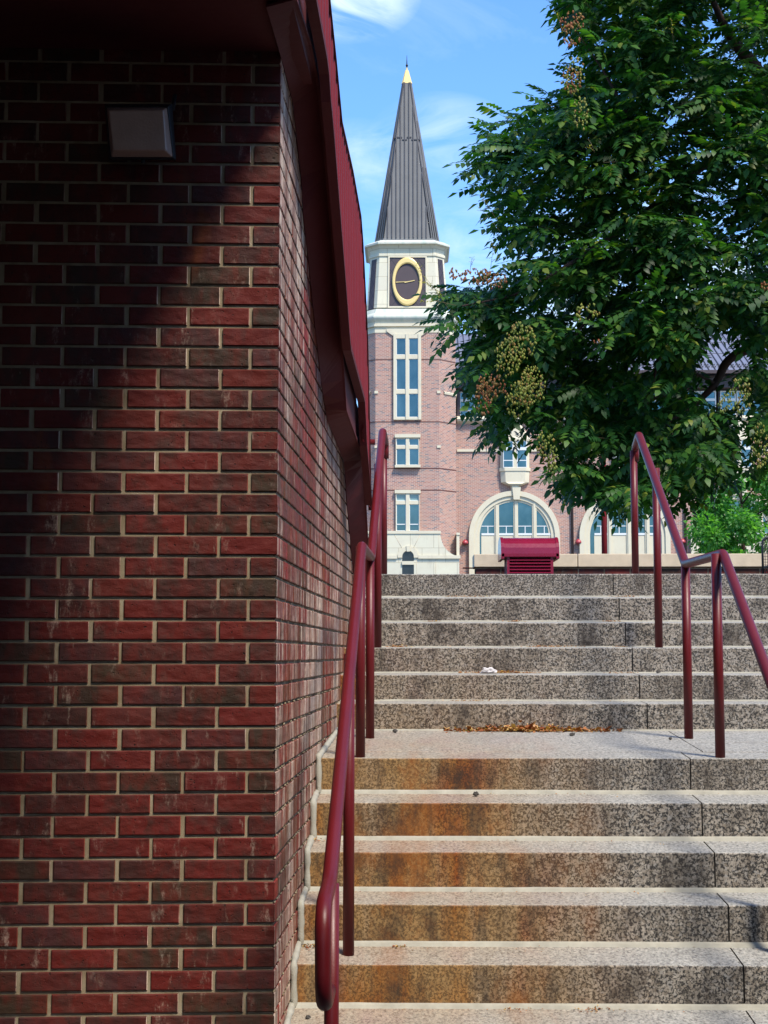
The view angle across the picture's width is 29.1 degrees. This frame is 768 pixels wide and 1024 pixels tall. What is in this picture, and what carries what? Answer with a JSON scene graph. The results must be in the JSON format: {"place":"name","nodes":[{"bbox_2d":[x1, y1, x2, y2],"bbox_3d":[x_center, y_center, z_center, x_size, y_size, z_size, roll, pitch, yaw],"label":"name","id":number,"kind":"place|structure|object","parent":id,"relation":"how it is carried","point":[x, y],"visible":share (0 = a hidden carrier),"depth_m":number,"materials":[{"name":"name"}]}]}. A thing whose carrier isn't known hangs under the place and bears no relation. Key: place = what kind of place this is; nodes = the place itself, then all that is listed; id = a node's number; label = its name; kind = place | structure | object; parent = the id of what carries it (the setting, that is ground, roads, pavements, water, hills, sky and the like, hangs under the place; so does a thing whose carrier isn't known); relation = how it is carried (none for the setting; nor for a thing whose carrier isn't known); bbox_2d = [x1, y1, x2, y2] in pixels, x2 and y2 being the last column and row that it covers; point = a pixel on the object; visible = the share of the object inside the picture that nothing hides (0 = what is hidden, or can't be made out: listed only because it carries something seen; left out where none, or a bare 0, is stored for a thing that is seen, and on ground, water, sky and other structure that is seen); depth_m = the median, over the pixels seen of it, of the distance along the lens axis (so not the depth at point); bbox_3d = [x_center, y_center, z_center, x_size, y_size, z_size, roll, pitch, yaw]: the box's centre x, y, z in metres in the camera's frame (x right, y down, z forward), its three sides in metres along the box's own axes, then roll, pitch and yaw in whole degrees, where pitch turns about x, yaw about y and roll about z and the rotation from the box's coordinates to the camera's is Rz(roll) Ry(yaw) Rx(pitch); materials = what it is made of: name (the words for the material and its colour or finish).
{"place":"outdoors","nodes":[
{"label":"outdoors","id":0,"kind":"place"},
{"bbox_2d":[331,0,767,405],"label":"sky","id":1,"kind":"structure","parent":0,"point":[460,55],"materials":[{"name":"blue"}]},
{"bbox_2d":[455,332,767,573],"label":"brick building","id":2,"kind":"structure","parent":0,"point":[498,497],"depth_m":97.20,"materials":[{"name":"pink brick"}]},
{"bbox_2d":[460,392,474,415],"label":"window","id":3,"kind":"structure","parent":2,"relation":"in","point":[461,398],"depth_m":98.98,"materials":[{"name":"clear glass"}]},
{"bbox_2d":[469,487,559,573],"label":"arched window","id":4,"kind":"structure","parent":2,"relation":"in","point":[519,514],"depth_m":97.11,"materials":[{"name":"beige stone"}]},
{"bbox_2d":[579,501,670,553],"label":"arched window","id":5,"kind":"structure","parent":2,"relation":"in","point":[619,542],"depth_m":96.88,"materials":[{"name":"beige stone"}]},
{"bbox_2d":[700,391,715,411],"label":"window","id":6,"kind":"structure","parent":2,"relation":"in","point":[711,398],"depth_m":98.72,"materials":[{"name":"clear glass"}]},
{"bbox_2d":[720,391,735,414],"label":"window","id":7,"kind":"structure","parent":2,"relation":"in","point":[733,398],"depth_m":98.69,"materials":[{"name":"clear glass"}]},
{"bbox_2d":[690,490,767,553],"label":"arched window","id":8,"kind":"structure","parent":2,"relation":"in","point":[765,518],"depth_m":96.81,"materials":[{"name":"beige stone"}]},
{"bbox_2d":[736,391,749,414],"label":"window","id":9,"kind":"structure","parent":2,"relation":"in","point":[737,392],"depth_m":98.67,"materials":[{"name":"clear glass"}]},
{"bbox_2d":[761,536,767,573],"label":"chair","id":10,"kind":"object","parent":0,"point":[762,551],"visible":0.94,"depth_m":12.56,"materials":[{"name":"black metal"}]},
{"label":"plaza pavement","id":11,"kind":"structure","parent":0,"visible":0},
{"bbox_2d":[351,60,459,573],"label":"clock tower","id":12,"kind":"structure","parent":11,"relation":"on","point":[412,407],"depth_m":96.39,"materials":[{"name":"brick"}]},
{"bbox_2d":[393,334,420,419],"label":"window","id":13,"kind":"structure","parent":12,"relation":"in","point":[406,347],"depth_m":96.17,"materials":[{"name":"white glass"}]},
{"bbox_2d":[395,434,420,467],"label":"window","id":14,"kind":"structure","parent":12,"relation":"in","point":[407,445],"depth_m":95.68,"materials":[{"name":"glass"}]},
{"bbox_2d":[395,490,420,530],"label":"window","id":15,"kind":"structure","parent":12,"relation":"in","point":[407,511],"depth_m":95.33,"materials":[{"name":"glass"}]},
{"bbox_2d":[398,546,417,573],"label":"arched window","id":16,"kind":"structure","parent":12,"relation":"in","point":[407,557],"depth_m":94.77,"materials":[{"name":"beige stone"}]},
{"bbox_2d":[498,537,559,573],"bbox_3d":[1.312,0.481,13.444,0.521,0.504,0.500,0,-6,1],"label":"ventilation hood","id":17,"kind":"object","parent":11,"relation":"on","point":[529,555],"visible":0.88,"depth_m":13.22,"materials":[{"name":"paint"}]},
{"bbox_2d":[412,0,767,535],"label":"leafy tree","id":18,"kind":"object","parent":11,"relation":"on","point":[657,256],"visible":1,"depth_m":14.77,"materials":[{"name":"green plant"}]},
{"bbox_2d":[600,457,606,553],"bbox_3d":[3.282,-0.094,22.055,0.220,3.300,0.220,0,-6,1],"label":"red pole","id":19,"kind":"object","parent":11,"relation":"on","point":[604,534],"depth_m":21.98,"materials":[{"name":"metal"}]},
{"bbox_2d":[462,554,767,573],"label":"planter wall","id":20,"kind":"structure","parent":11,"relation":"on","point":[602,564],"depth_m":13.99,"materials":[{"name":"concrete"}]},
{"bbox_2d":[683,467,767,553],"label":"young tree","id":21,"kind":"object","parent":11,"relation":"on","point":[725,526],"visible":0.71,"depth_m":44.16,"materials":[{"name":"green plant"}]},
{"label":"ground","id":22,"kind":"structure","parent":0,"visible":0},
{"bbox_2d":[0,48,352,1023],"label":"brick wall","id":23,"kind":"structure","parent":22,"relation":"on","point":[176,576],"depth_m":5.91,"materials":[{"name":"red brick"}]},
{"bbox_2d":[105,94,176,163],"bbox_3d":[-0.975,-1.540,5.828,0.297,0.318,0.267,0,-6,1],"label":"wall floodlight","id":24,"kind":"object","parent":23,"relation":"attached to","point":[142,132],"depth_m":5.71,"materials":[{"name":"black metal"}]},
{"bbox_2d":[0,0,371,580],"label":"roof","id":25,"kind":"structure","parent":23,"relation":"on","point":[298,36],"depth_m":6.66,"materials":[{"name":"red metal"}]},
{"bbox_2d":[283,574,767,1023],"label":"granite stairs","id":26,"kind":"structure","parent":22,"relation":"on","point":[691,941],"depth_m":7.18,"materials":[{"name":"grey stone"}]},
{"bbox_2d":[315,428,388,1023],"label":"handrail","id":27,"kind":"object","parent":26,"relation":"on","point":[350,743],"visible":0.98,"depth_m":6.48,"materials":[{"name":"red metal"}]},
{"bbox_2d":[480,667,496,672],"bbox_3d":[0.662,1.002,9.351,0.111,0.040,0.061,0,-6,1],"label":"paper tissue","id":28,"kind":"object","parent":26,"relation":"on","point":[489,670],"visible":1,"depth_m":9.33,"materials":[{"name":"white paper"}]},
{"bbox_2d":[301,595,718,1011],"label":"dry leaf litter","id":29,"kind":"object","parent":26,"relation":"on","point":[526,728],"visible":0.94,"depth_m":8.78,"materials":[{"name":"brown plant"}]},
{"bbox_2d":[630,432,767,757],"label":"handrail","id":30,"kind":"object","parent":26,"relation":"on","point":[717,558],"visible":0.99,"depth_m":8.40,"materials":[{"name":"red metal"}]}
]}

